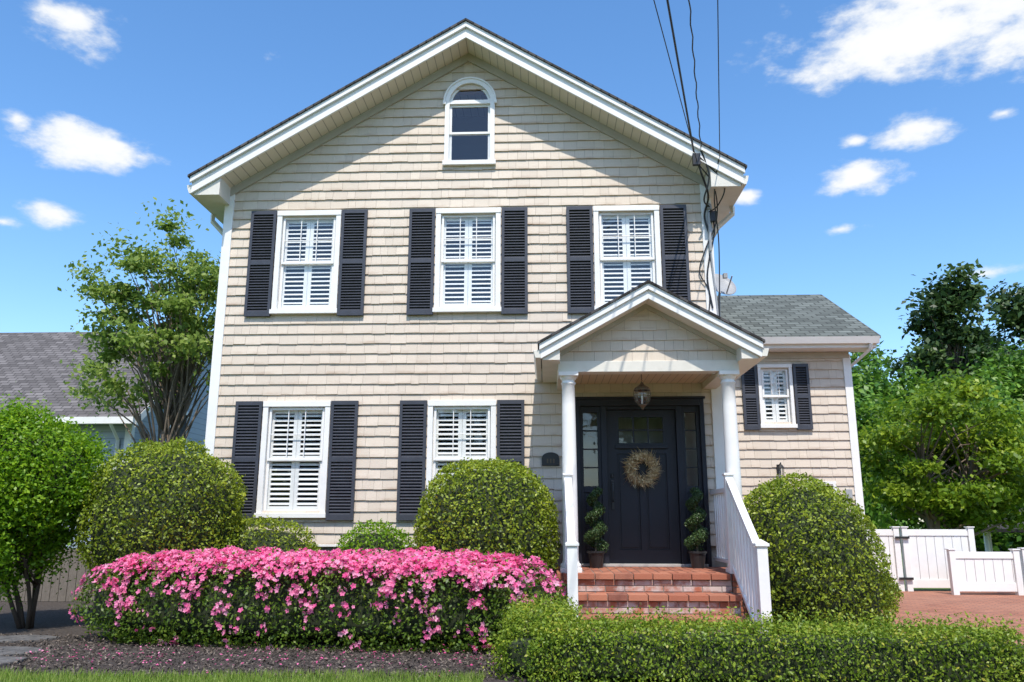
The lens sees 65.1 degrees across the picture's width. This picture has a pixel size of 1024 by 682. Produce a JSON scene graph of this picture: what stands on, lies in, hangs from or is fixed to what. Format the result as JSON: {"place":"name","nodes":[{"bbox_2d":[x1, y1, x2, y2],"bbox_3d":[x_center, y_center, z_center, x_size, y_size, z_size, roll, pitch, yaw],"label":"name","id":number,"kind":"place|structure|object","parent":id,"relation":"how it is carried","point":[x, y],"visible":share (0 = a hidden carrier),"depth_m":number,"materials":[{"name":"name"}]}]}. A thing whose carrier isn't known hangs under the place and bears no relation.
{"place":"outdoors","nodes":[
{"label":"outdoors","id":0,"kind":"place"},
{"bbox_2d":[0,665,486,681],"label":"front lawn","id":1,"kind":"structure","parent":0,"point":[69,677],"depth_m":6.19,"materials":[{"name":"green plant"}]},
{"bbox_2d":[5,525,1012,681],"bbox_3d":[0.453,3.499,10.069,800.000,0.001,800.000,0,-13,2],"label":"ground","id":2,"kind":"structure","parent":0,"point":[1000,549],"depth_m":14.63,"materials":[{"name":"green plant"}]},
{"bbox_2d":[0,548,105,601],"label":"wooden fence","id":3,"kind":"object","parent":2,"relation":"on","point":[64,593],"visible":0.13,"depth_m":12.20,"materials":[{"name":"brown wood"}]},
{"bbox_2d":[27,358,211,547],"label":"walls","id":4,"kind":"structure","parent":2,"relation":"on","point":[197,432],"depth_m":17.81,"materials":[{"name":"blue"}]},
{"bbox_2d":[0,332,211,416],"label":"roof","id":5,"kind":"structure","parent":4,"relation":"on","point":[29,362],"depth_m":18.84,"materials":[{"name":"grey"}]},
{"bbox_2d":[38,340,212,469],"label":"trim","id":6,"kind":"structure","parent":4,"relation":"attached to","point":[111,421],"depth_m":16.59,"materials":[{"name":"white wood"}]},
{"bbox_2d":[179,415,186,453],"bbox_3d":[-7.943,2.355,19.003,0.030,1.300,0.800,0,-13,2],"label":"side window","id":7,"kind":"structure","parent":4,"relation":"attached to","point":[182,429],"depth_m":19.33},
{"bbox_2d":[57,197,220,453],"bbox_3d":[-6.139,0.783,14.109,3.521,7.067,3.035,0,-13,2],"label":"deciduous tree","id":8,"kind":"object","parent":2,"relation":"on","point":[188,341],"visible":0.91,"depth_m":13.96,"materials":[{"name":"green plant"}]},
{"bbox_2d":[0,601,693,681],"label":"mulch bed","id":9,"kind":"object","parent":2,"relation":"on","point":[51,618],"visible":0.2,"depth_m":7.33,"materials":[{"name":"brown wood"}]},
{"bbox_2d":[0,635,60,665],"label":"stepping stones","id":10,"kind":"object","parent":9,"relation":"on","point":[10,651],"visible":0.89,"depth_m":7.56,"materials":[{"name":"grey stone"}]},
{"bbox_2d":[0,382,114,628],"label":"arborvitae shrub","id":11,"kind":"object","parent":9,"relation":"on","point":[46,469],"visible":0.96,"depth_m":9.09,"materials":[{"name":"green plant"}]},
{"bbox_2d":[73,436,247,584],"bbox_3d":[-4.172,2.151,9.639,1.910,2.042,1.897,0,-13,2],"label":"round boxwood shrub","id":12,"kind":"object","parent":9,"relation":"on","point":[154,502],"visible":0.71,"depth_m":9.10,"materials":[{"name":"green plant"}]},
{"bbox_2d":[17,643,501,672],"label":"fallen petals","id":13,"kind":"object","parent":9,"relation":"on","point":[253,658],"visible":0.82,"depth_m":7.07,"materials":[{"name":"plant"}]},
{"bbox_2d":[224,515,320,568],"bbox_3d":[-3.157,2.768,9.819,1.762,1.259,1.041,0,-13,2],"label":"boxwood shrub","id":14,"kind":"object","parent":9,"relation":"on","point":[252,538],"visible":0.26,"depth_m":9.69,"materials":[{"name":"green plant"}]},
{"bbox_2d":[67,543,566,653],"bbox_3d":[-2.000,2.624,8.251,5.267,1.068,1.482,-2,-13,8],"label":"azalea hedge","id":15,"kind":"object","parent":9,"relation":"on","point":[460,594],"visible":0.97,"depth_m":7.77,"materials":[{"name":"pink plant"}]},
{"bbox_2d":[332,518,414,569],"bbox_3d":[-1.697,2.795,9.809,1.117,1.239,0.918,0,-13,2],"label":"boxwood shrub","id":16,"kind":"object","parent":9,"relation":"on","point":[387,540],"visible":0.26,"depth_m":9.71,"materials":[{"name":"green plant"}]},
{"bbox_2d":[411,455,560,584],"bbox_3d":[-0.297,2.279,9.358,1.750,1.913,1.627,0,-13,2],"label":"round boxwood shrub","id":17,"kind":"object","parent":9,"relation":"on","point":[491,507],"visible":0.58,"depth_m":8.90,"materials":[{"name":"green plant"}]},
{"bbox_2d":[556,566,753,632],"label":"step bricks","id":18,"kind":"object","parent":9,"relation":"on","point":[689,573],"visible":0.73,"depth_m":8.68,"materials":[{"name":"red brick"}]},
{"bbox_2d":[558,372,581,572],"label":"column plinth","id":19,"kind":"structure","parent":18,"relation":"on","point":[560,374],"depth_m":9.36,"materials":[{"name":"white wood"}]},
{"bbox_2d":[542,299,759,380],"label":"porch roof soffit","id":20,"kind":"structure","parent":19,"relation":"on","point":[691,324],"depth_m":9.37,"materials":[{"name":"white wood"}]},
{"bbox_2d":[633,374,650,409],"bbox_3d":[1.562,0.589,9.647,0.212,0.475,0.212,0,-13,2],"label":"pendant lantern","id":21,"kind":"object","parent":20,"relation":"hanging from","point":[641,387],"visible":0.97,"depth_m":9.60,"materials":[{"name":"brown metal"}]},
{"bbox_2d":[560,304,736,355],"bbox_3d":[1.590,-0.134,9.482,2.100,0.658,0.035,0,-13,2],"label":"pediment frieze","id":22,"kind":"object","parent":20,"relation":"attached to","point":[659,313],"visible":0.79,"depth_m":9.47,"materials":[{"name":"white wood"}]},
{"bbox_2d":[539,283,762,358],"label":"porch fascia","id":23,"kind":"structure","parent":20,"relation":"attached to","point":[670,302],"depth_m":9.21,"materials":[{"name":"white wood"}]},
{"bbox_2d":[533,347,768,382],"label":"porch eave boxes","id":24,"kind":"object","parent":20,"relation":"attached to","point":[747,360],"visible":0.68,"depth_m":9.36,"materials":[{"name":"white wood"}]},
{"bbox_2d":[537,280,764,368],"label":"porch roof shingles","id":25,"kind":"object","parent":20,"relation":"on","point":[667,291],"visible":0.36,"depth_m":9.20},
{"bbox_2d":[560,376,581,567],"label":"column","id":26,"kind":"structure","parent":18,"relation":"on","point":[569,457],"depth_m":9.23,"materials":[{"name":"white wood"}]},
{"bbox_2d":[583,486,608,567],"bbox_3d":[1.046,2.305,9.984,0.326,0.991,0.327,0,-13,2],"label":"potted topiary","id":27,"kind":"object","parent":18,"relation":"on","point":[596,555],"visible":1,"depth_m":9.93,"materials":[{"name":"green plant"}]},
{"bbox_2d":[582,564,708,566],"bbox_3d":[1.671,2.830,10.129,1.580,0.032,0.129,0,-13,2],"label":"door sill","id":28,"kind":"structure","parent":18,"relation":"on","point":[644,565],"depth_m":10.07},
{"bbox_2d":[578,580,744,633],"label":"riser bricks","id":29,"kind":"object","parent":18,"relation":"attached to","point":[678,585],"visible":0.56,"depth_m":8.69,"materials":[{"name":"red brick"}]},
{"bbox_2d":[683,487,708,567],"bbox_3d":[2.277,2.299,9.927,0.322,0.982,0.328,0,-13,2],"label":"potted topiary","id":30,"kind":"object","parent":18,"relation":"on","point":[697,558],"visible":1,"depth_m":9.88,"materials":[{"name":"green plant"}]},
{"bbox_2d":[715,371,739,572],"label":"column plinth","id":31,"kind":"structure","parent":18,"relation":"on","point":[720,373],"depth_m":9.28,"materials":[{"name":"white wood"}]},
{"bbox_2d":[719,375,742,567],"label":"column","id":32,"kind":"structure","parent":18,"relation":"on","point":[731,443],"depth_m":9.19,"materials":[{"name":"white wood"}]},
{"bbox_2d":[480,591,1023,681],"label":"boxwood hedge","id":33,"kind":"object","parent":9,"relation":"on","point":[550,641],"visible":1,"depth_m":6.03,"materials":[{"name":"green plant"}]},
{"bbox_2d":[743,470,901,635],"bbox_3d":[3.268,2.314,8.821,1.677,1.789,1.688,0,-13,2],"label":"yew shrub","id":34,"kind":"object","parent":9,"relation":"on","point":[822,557],"visible":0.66,"depth_m":8.25,"materials":[{"name":"green plant"}]},
{"label":"brick walkway","id":35,"kind":"object","parent":9,"relation":"on","visible":0},
{"bbox_2d":[563,473,771,633],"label":"porch railings","id":36,"kind":"object","parent":35,"relation":"on","point":[741,549],"visible":0.88,"depth_m":8.27,"materials":[{"name":"white wood"}]},
{"bbox_2d":[311,545,726,599],"bbox_3d":[-0.498,4.082,14.098,6.770,1.199,7.970,0,-13,2],"label":"foundation","id":37,"kind":"object","parent":2,"relation":"on","point":[715,563],"visible":0.02,"depth_m":10.23,"materials":[{"name":"concrete"}]},
{"bbox_2d":[270,116,649,505],"bbox_3d":[-0.493,0.329,14.960,6.430,6.499,7.730,0,-13,2],"label":"interior","id":38,"kind":"object","parent":37,"relation":"on","point":[469,147],"visible":0.08,"depth_m":12.53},
{"bbox_2d":[221,89,702,534],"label":"front wall","id":39,"kind":"structure","parent":37,"relation":"on","point":[472,92],"depth_m":11.26,"materials":[{"name":"beige wood"}]},
{"bbox_2d":[254,401,330,517],"bbox_3d":[-2.880,1.570,10.676,0.940,1.529,0.225,0,-13,2],"label":"window frame","id":40,"kind":"object","parent":39,"relation":"attached to","point":[269,407],"visible":0.99,"depth_m":10.63,"materials":[{"name":"white wood"}]},
{"bbox_2d":[267,410,322,509],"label":"plantation blinds","id":41,"kind":"object","parent":40,"relation":"attached to","point":[295,468],"visible":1,"depth_m":10.69,"materials":[{"name":"white wood"}]},
{"bbox_2d":[269,210,341,314],"bbox_3d":[-2.862,-1.094,11.273,0.940,1.509,0.225,0,-13,2],"label":"window frame","id":42,"kind":"object","parent":39,"relation":"attached to","point":[279,264],"visible":1,"depth_m":11.22,"materials":[{"name":"white wood"}]},
{"bbox_2d":[281,219,333,307],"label":"plantation blinds","id":43,"kind":"object","parent":42,"relation":"attached to","point":[308,272],"visible":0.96,"depth_m":11.28,"materials":[{"name":"white wood"}]},
{"bbox_2d":[426,400,496,506],"bbox_3d":[-0.662,1.552,10.582,0.940,1.529,0.225,0,-13,2],"label":"window frame","id":44,"kind":"object","parent":39,"relation":"attached to","point":[434,406],"visible":0.59,"depth_m":10.61,"materials":[{"name":"white wood"}]},
{"bbox_2d":[435,409,487,488],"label":"plantation blinds","id":45,"kind":"object","parent":44,"relation":"attached to","point":[461,443],"visible":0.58,"depth_m":10.67,"materials":[{"name":"white wood"}]},
{"bbox_2d":[203,184,725,546],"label":"corner boards","id":46,"kind":"object","parent":39,"relation":"attached to","point":[717,419],"visible":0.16,"depth_m":10.92,"materials":[{"name":"white wood"}]},
{"bbox_2d":[214,62,715,545],"bbox_3d":[-0.666,-0.824,11.073,6.828,7.061,0.027,0,-13,2],"label":"front siding","id":47,"kind":"object","parent":39,"relation":"attached to","point":[323,351],"visible":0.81,"depth_m":11.05,"materials":[{"name":"beige wood"}]},
{"bbox_2d":[230,401,262,519],"bbox_3d":[-3.531,1.574,10.629,0.363,1.560,0.040,0,-13,2],"label":"shutter","id":48,"kind":"object","parent":47,"relation":"attached to","point":[245,458],"visible":0.79,"depth_m":10.66,"materials":[{"name":"grey paint"}]},
{"bbox_2d":[244,211,277,316],"bbox_3d":[-3.513,-1.090,11.225,0.363,1.540,0.040,0,-13,2],"label":"shutter","id":49,"kind":"object","parent":47,"relation":"attached to","point":[260,269],"visible":1,"depth_m":11.21,"materials":[{"name":"grey paint"}]},
{"bbox_2d":[325,401,358,519],"bbox_3d":[-2.235,1.563,10.574,0.363,1.560,0.040,0,-13,2],"label":"shutter","id":50,"kind":"object","parent":47,"relation":"attached to","point":[340,496],"visible":1,"depth_m":10.56,"materials":[{"name":"grey paint"}]},
{"bbox_2d":[337,209,367,315],"bbox_3d":[-2.217,-1.101,11.170,0.363,1.540,0.040,0,-13,2],"label":"shutter","id":51,"kind":"object","parent":47,"relation":"attached to","point":[352,268],"visible":1,"depth_m":11.16,"materials":[{"name":"grey paint"}]},
{"bbox_2d":[396,400,426,519],"bbox_3d":[-1.313,1.555,10.535,0.363,1.560,0.040,0,-13,2],"label":"shutter","id":52,"kind":"object","parent":47,"relation":"attached to","point":[411,475],"visible":0.93,"depth_m":10.53,"materials":[{"name":"grey paint"}]},
{"bbox_2d":[406,208,435,314],"bbox_3d":[-1.260,-1.109,11.130,0.363,1.540,0.040,0,-13,2],"label":"shutter","id":53,"kind":"object","parent":47,"relation":"attached to","point":[420,274],"visible":1,"depth_m":11.12,"materials":[{"name":"grey paint"}]},
{"bbox_2d":[230,53,704,195],"bbox_3d":[-0.664,-3.159,11.585,6.830,2.248,0.050,0,-13,2],"label":"frieze board","id":54,"kind":"object","parent":47,"relation":"attached to","point":[496,72],"visible":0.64,"depth_m":11.58,"materials":[{"name":"beige wood"}]},
{"bbox_2d":[497,400,524,476],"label":"shutter","id":55,"kind":"object","parent":47,"relation":"attached to","point":[510,431],"visible":0.51,"depth_m":10.56,"materials":[{"name":"grey paint"}]},
{"bbox_2d":[501,207,527,313],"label":"shutter","id":56,"kind":"object","parent":47,"relation":"attached to","point":[514,264],"visible":1,"depth_m":11.06,"materials":[{"name":"grey paint"}]},
{"bbox_2d":[542,452,559,465],"bbox_3d":[0.504,1.539,10.465,0.230,0.175,0.030,0,-13,2],"label":"address plaque","id":57,"kind":"object","parent":47,"relation":"attached to","point":[550,458],"visible":1,"depth_m":10.45,"materials":[{"name":"black metal"}]},
{"bbox_2d":[566,206,594,313],"bbox_3d":[0.938,-1.127,11.037,0.363,1.540,0.040,0,-13,2],"label":"shutter","id":58,"kind":"object","parent":47,"relation":"attached to","point":[580,267],"visible":0.98,"depth_m":11.03,"materials":[{"name":"grey paint"}]},
{"bbox_2d":[659,204,690,300],"bbox_3d":[2.233,-1.138,10.983,0.363,1.540,0.040,0,-13,2],"label":"shutter","id":59,"kind":"object","parent":47,"relation":"attached to","point":[674,252],"visible":0.82,"depth_m":11.00,"materials":[{"name":"grey paint"}]},
{"bbox_2d":[432,207,500,312],"bbox_3d":[-0.609,-1.112,11.178,0.940,1.509,0.225,0,-13,2],"label":"window frame","id":60,"kind":"object","parent":39,"relation":"attached to","point":[439,307],"visible":1,"depth_m":11.13,"materials":[{"name":"white wood"}]},
{"bbox_2d":[443,217,492,305],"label":"plantation blinds","id":61,"kind":"object","parent":60,"relation":"attached to","point":[468,270],"visible":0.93,"depth_m":11.19,"materials":[{"name":"white wood"}]},
{"bbox_2d":[442,77,496,165],"bbox_3d":[-0.609,-3.170,11.589,0.780,1.375,0.107,0,-13,2],"label":"attic window frame","id":62,"kind":"object","parent":39,"relation":"attached to","point":[449,102],"visible":1,"depth_m":11.59,"materials":[{"name":"white wood"}]},
{"bbox_2d":[446,81,494,90],"bbox_3d":[-0.608,-3.631,11.707,0.720,0.345,0.010,0,-13,2],"label":"arch infill","id":63,"kind":"object","parent":62,"relation":"attached to","point":[486,81],"visible":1,"depth_m":11.73,"materials":[{"name":"beige wood"}]},
{"bbox_2d":[593,205,661,309],"bbox_3d":[1.589,-1.131,11.085,0.940,1.509,0.225,0,-13,2],"label":"window frame","id":64,"kind":"object","parent":39,"relation":"attached to","point":[655,258],"visible":0.67,"depth_m":11.07,"materials":[{"name":"white wood"}]},
{"bbox_2d":[599,214,652,304],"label":"plantation blinds","id":65,"kind":"object","parent":64,"relation":"attached to","point":[626,264],"visible":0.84,"depth_m":11.12,"materials":[{"name":"white wood"}]},
{"bbox_2d":[575,396,711,566],"bbox_3d":[1.675,1.804,10.418,1.720,2.160,0.195,0,-13,2],"label":"door frame","id":66,"kind":"object","parent":39,"relation":"attached to","point":[630,519],"visible":0.75,"depth_m":10.39,"materials":[{"name":"black wood"}]},
{"bbox_2d":[606,410,680,563],"bbox_3d":[1.696,1.881,10.431,0.900,1.965,0.045,0,-13,2],"label":"front door","id":67,"kind":"structure","parent":66,"relation":"attached to","point":[645,555],"depth_m":10.39,"materials":[{"name":"paint"}]},
{"bbox_2d":[611,474,613,508],"bbox_3d":[1.304,1.940,10.361,0.040,0.450,0.099,0,-13,2],"label":"door handle","id":68,"kind":"object","parent":67,"relation":"attached to","point":[612,485],"visible":1,"depth_m":10.35,"materials":[{"name":"black metal"}]},
{"bbox_2d":[622,448,661,489],"bbox_3d":[1.690,1.653,10.358,0.594,0.600,0.187,0,-13,2],"label":"wreath","id":69,"kind":"object","parent":67,"relation":"attached to","point":[632,462],"visible":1,"depth_m":10.37,"materials":[{"name":"brown plant"}]},
{"bbox_2d":[653,0,724,315],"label":"utility wires","id":70,"kind":"object","parent":39,"relation":"attached to","point":[711,214],"visible":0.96,"depth_m":10.82,"materials":[{"name":"black rubber"}]},
{"bbox_2d":[583,413,697,485],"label":"hall wall","id":71,"kind":"structure","parent":37,"relation":"on","point":[590,456],"depth_m":11.21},
{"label":"side walls","id":72,"kind":"object","parent":37,"relation":"on","visible":0},
{"bbox_2d":[221,39,709,187],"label":"rake soffit","id":73,"kind":"structure","parent":72,"relation":"on","point":[252,167],"depth_m":11.44,"materials":[{"name":"beige wood"}]},
{"bbox_2d":[187,18,746,178],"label":"roof shingles","id":74,"kind":"object","parent":73,"relation":"on","point":[427,41],"visible":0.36,"depth_m":11.16,"materials":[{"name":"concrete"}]},
{"bbox_2d":[190,21,744,192],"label":"rake fascia","id":75,"kind":"structure","parent":73,"relation":"attached to","point":[289,129],"depth_m":11.18,"materials":[{"name":"white wood"}]},
{"bbox_2d":[194,168,740,227],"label":"eave boxes","id":76,"kind":"object","parent":72,"relation":"attached to","point":[214,197],"visible":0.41,"depth_m":11.12,"materials":[{"name":"white wood"}]},
{"bbox_2d":[187,176,747,235],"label":"gutters","id":77,"kind":"object","parent":76,"relation":"attached to","point":[189,187],"visible":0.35,"depth_m":11.24,"materials":[{"name":"white metal"}]},
{"bbox_2d":[210,206,734,566],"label":"downspouts","id":78,"kind":"object","parent":72,"relation":"attached to","point":[721,223],"visible":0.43,"depth_m":11.49,"materials":[{"name":"white metal"}]},
{"bbox_2d":[850,278,1023,551],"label":"distant trees","id":79,"kind":"object","parent":2,"relation":"on","point":[1006,363],"visible":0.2,"depth_m":34.88,"materials":[{"name":"green plant"}]},
{"bbox_2d":[856,369,1023,555],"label":"maple tree","id":80,"kind":"object","parent":2,"relation":"on","point":[975,493],"visible":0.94,"depth_m":17.48,"materials":[{"name":"green plant"}]},
{"bbox_2d":[884,258,1022,547],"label":"oak tree","id":81,"kind":"object","parent":2,"relation":"on","point":[946,301],"visible":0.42,"depth_m":37.75,"materials":[{"name":"green plant"}]},
{"bbox_3d":[4.181,1.387,14.738,2.510,4.350,4.100,0,-13,2],"label":"wing","id":82,"kind":"object","parent":2,"relation":"on","visible":0},
{"bbox_2d":[715,273,735,311],"bbox_3d":[3.317,-0.663,12.526,0.435,0.889,0.597,-8,-15,32],"label":"satellite dish","id":83,"kind":"object","parent":82,"relation":"attached to","point":[727,286],"visible":0.67,"depth_m":12.60,"materials":[{"name":"grey metal"}]},
{"bbox_2d":[741,365,760,429],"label":"shutter","id":84,"kind":"object","parent":82,"relation":"attached to","point":[750,399],"visible":0.9,"depth_m":12.70,"materials":[{"name":"grey paint"}]},
{"bbox_2d":[756,364,797,427],"bbox_3d":[4.189,0.886,12.775,0.570,1.019,0.225,0,-13,2],"label":"window frame","id":85,"kind":"object","parent":82,"relation":"attached to","point":[790,398],"visible":0.94,"depth_m":12.73,"materials":[{"name":"white wood"}]},
{"bbox_2d":[763,371,787,421],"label":"plantation blinds","id":86,"kind":"object","parent":85,"relation":"attached to","point":[775,409],"visible":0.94,"depth_m":12.79,"materials":[{"name":"white wood"}]},
{"bbox_2d":[776,462,783,478],"bbox_3d":[4.142,2.003,12.381,0.110,0.257,0.200,0,-13,2],"label":"wall lantern","id":87,"kind":"object","parent":82,"relation":"attached to","point":[779,467],"depth_m":12.36,"materials":[{"name":"black metal"}]},
{"bbox_2d":[792,364,812,429],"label":"shutter","id":88,"kind":"object","parent":82,"relation":"attached to","point":[802,398],"visible":1,"depth_m":12.67,"materials":[{"name":"grey paint"}]},
{"bbox_2d":[806,481,836,499],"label":"window frame","id":89,"kind":"object","parent":82,"relation":"attached to","point":[832,482],"visible":0.21,"depth_m":12.39,"materials":[{"name":"white wood"}]},
{"bbox_2d":[844,489,852,498],"bbox_3d":[5.174,2.352,12.339,0.100,0.140,0.070,0,-13,2],"label":"utility box","id":90,"kind":"object","parent":82,"relation":"attached to","point":[849,492],"visible":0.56,"depth_m":12.31,"materials":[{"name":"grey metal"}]},
{"bbox_2d":[842,354,866,537],"bbox_3d":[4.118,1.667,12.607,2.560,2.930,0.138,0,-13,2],"label":"wing corner","id":91,"kind":"object","parent":82,"relation":"attached to","point":[853,436],"visible":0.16,"depth_m":12.54,"materials":[{"name":"white wood"}]},
{"bbox_2d":[0,0,1023,523],"label":"sky","id":92,"kind":"structure","parent":0,"point":[880,143],"materials":[{"name":"blue"}]},
{"bbox_2d":[575,374,711,383],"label":"porch ceiling","id":93,"kind":"structure","parent":0,"point":[636,378],"depth_m":10.27,"materials":[{"name":"beige wood"}]},
{"bbox_2d":[557,360,738,389],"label":"porch beams","id":94,"kind":"structure","parent":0,"point":[713,368],"depth_m":9.37,"materials":[{"name":"white wood"}]},
{"bbox_2d":[578,321,697,358],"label":"pediment back","id":95,"kind":"structure","parent":94,"relation":"on","point":[635,346],"depth_m":9.46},
{"bbox_2d":[560,309,735,360],"bbox_3d":[1.590,-0.093,9.480,2.098,0.679,0.020,0,-13,2],"label":"pediment siding","id":96,"kind":"object","parent":95,"relation":"attached to","point":[639,330],"visible":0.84,"depth_m":9.45,"materials":[{"name":"beige wood"}]},
{"bbox_2d":[556,567,753,632],"bbox_3d":[1.597,2.937,9.051,2.178,0.632,2.132,0,-13,2],"label":"step mortar","id":97,"kind":"object","parent":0,"point":[719,607],"visible":0.14,"depth_m":8.69,"materials":[{"name":"grey concrete"}]},
{"bbox_2d":[734,358,854,512],"bbox_3d":[4.102,1.614,12.574,2.528,2.972,0.027,0,-13,2],"label":"wing siding","id":98,"kind":"object","parent":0,"point":[791,450],"visible":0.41,"depth_m":12.57,"materials":[{"name":"beige wood"}]},
{"bbox_2d":[764,352,848,358],"bbox_3d":[4.108,0.236,12.876,2.540,0.100,0.040,0,-13,2],"label":"wing frieze","id":99,"kind":"object","parent":98,"relation":"attached to","point":[790,355],"visible":0.57,"depth_m":12.83,"materials":[{"name":"white wood"}]},
{"bbox_2d":[763,294,876,351],"bbox_3d":[4.360,-0.126,15.018,2.850,1.535,4.700,0,-13,2],"label":"wing eave","id":100,"kind":"object","parent":98,"relation":"attached to","point":[822,348],"visible":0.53,"depth_m":12.58,"materials":[{"name":"white wood"}]},
{"bbox_2d":[717,294,880,337],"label":"wing roof","id":101,"kind":"structure","parent":100,"relation":"on","point":[816,315],"depth_m":13.64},
{"bbox_2d":[761,336,879,367],"bbox_3d":[4.271,1.907,12.371,2.880,3.900,0.641,0,-13,2],"label":"wing gutter","id":102,"kind":"object","parent":100,"relation":"attached to","point":[870,340],"visible":0.51,"depth_m":12.48,"materials":[{"name":"white metal"}]},
{"bbox_2d":[764,374,828,492],"bbox_3d":[4.134,1.783,13.189,2.440,2.900,0.050,0,-13,2],"label":"wing interior","id":103,"kind":"object","parent":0,"point":[781,385],"depth_m":13.34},
{"bbox_2d":[882,590,1023,644],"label":"brick driveway","id":104,"kind":"structure","parent":0,"point":[943,603],"depth_m":11.55,"materials":[{"name":"red brick"}]},
{"bbox_2d":[878,573,903,606],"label":"shrub","id":105,"kind":"object","parent":104,"relation":"on","point":[898,596],"visible":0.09,"depth_m":11.33,"materials":[{"name":"green plant"}]},
{"bbox_2d":[867,526,1023,594],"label":"vinyl fence","id":106,"kind":"object","parent":104,"relation":"on","point":[954,561],"visible":0.86,"depth_m":14.11,"materials":[{"name":"white plastic"}]},
{"bbox_2d":[895,536,913,579],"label":"gate hinges","id":107,"kind":"object","parent":106,"relation":"attached to","point":[904,537],"visible":1,"depth_m":14.07,"materials":[{"name":"black metal"}]},
{"bbox_2d":[978,508,1023,551],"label":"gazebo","id":108,"kind":"object","parent":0,"point":[988,543],"visible":0.28,"depth_m":20.40,"materials":[{"name":"grey wood"}]}
]}

